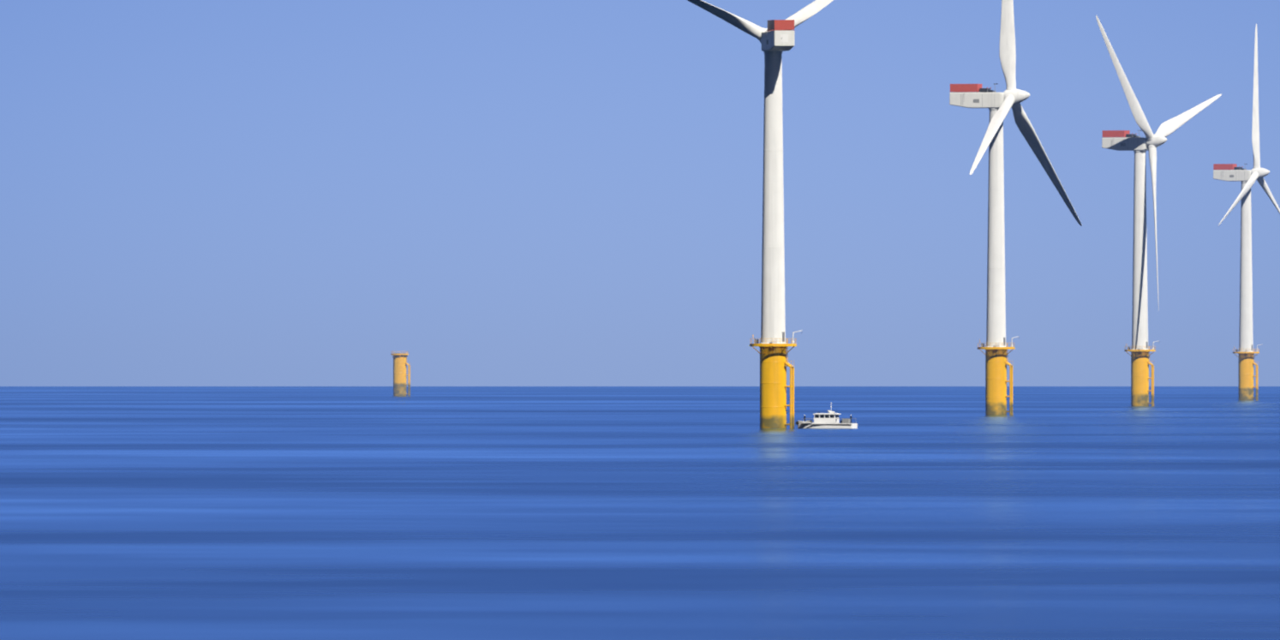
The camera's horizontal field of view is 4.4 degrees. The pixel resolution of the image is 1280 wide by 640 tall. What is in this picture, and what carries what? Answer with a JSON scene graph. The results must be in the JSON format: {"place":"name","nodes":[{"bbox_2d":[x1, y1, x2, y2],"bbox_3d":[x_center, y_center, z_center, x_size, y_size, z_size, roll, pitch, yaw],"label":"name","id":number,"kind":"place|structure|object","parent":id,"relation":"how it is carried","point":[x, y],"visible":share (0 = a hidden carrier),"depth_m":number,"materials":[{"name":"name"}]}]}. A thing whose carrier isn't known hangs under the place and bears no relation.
{"place":"outdoors","nodes":[
{"label":"outdoors","id":0,"kind":"place"},
{"bbox_2d":[0,386,1279,639],"bbox_3d":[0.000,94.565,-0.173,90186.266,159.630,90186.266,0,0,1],"label":"sea","id":1,"kind":"structure","parent":0,"point":[536,513],"depth_m":1519.21,"materials":[{"name":"liquid"}]},
{"bbox_2d":[390,351,410,395],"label":"foundation","id":2,"kind":"object","parent":1,"relation":"in","point":[399,373],"visible":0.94,"depth_m":6706.12,"materials":[{"name":"yellow paint"}]},
{"bbox_2d":[687,0,833,428],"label":"turbine","id":3,"kind":"object","parent":1,"relation":"on","point":[775,38],"visible":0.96,"depth_m":3344.39,"materials":[{"name":"white paint"}]},
{"bbox_2d":[795,406,857,428],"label":"workboat","id":4,"kind":"object","parent":1,"relation":"on","point":[829,420],"visible":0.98,"depth_m":3342.24,"materials":[{"name":"white metal"}]},
{"bbox_2d":[949,0,1082,414],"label":"turbine","id":5,"kind":"object","parent":1,"relation":"on","point":[999,105],"visible":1,"depth_m":4183.36,"materials":[{"name":"white paint"}]},
{"bbox_2d":[1095,15,1221,406],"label":"turbine","id":6,"kind":"object","parent":1,"relation":"on","point":[1139,146],"visible":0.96,"depth_m":5021.81,"materials":[{"name":"white paint"}]},
{"bbox_2d":[1213,23,1279,400],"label":"turbine","id":7,"kind":"object","parent":1,"relation":"on","point":[1245,176],"visible":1,"depth_m":5860.79,"materials":[{"name":"white paint"}]},
{"bbox_2d":[0,0,1279,386],"label":"sky","id":8,"kind":"structure","parent":0,"point":[194,193],"materials":[{"name":"blue"}]}
]}

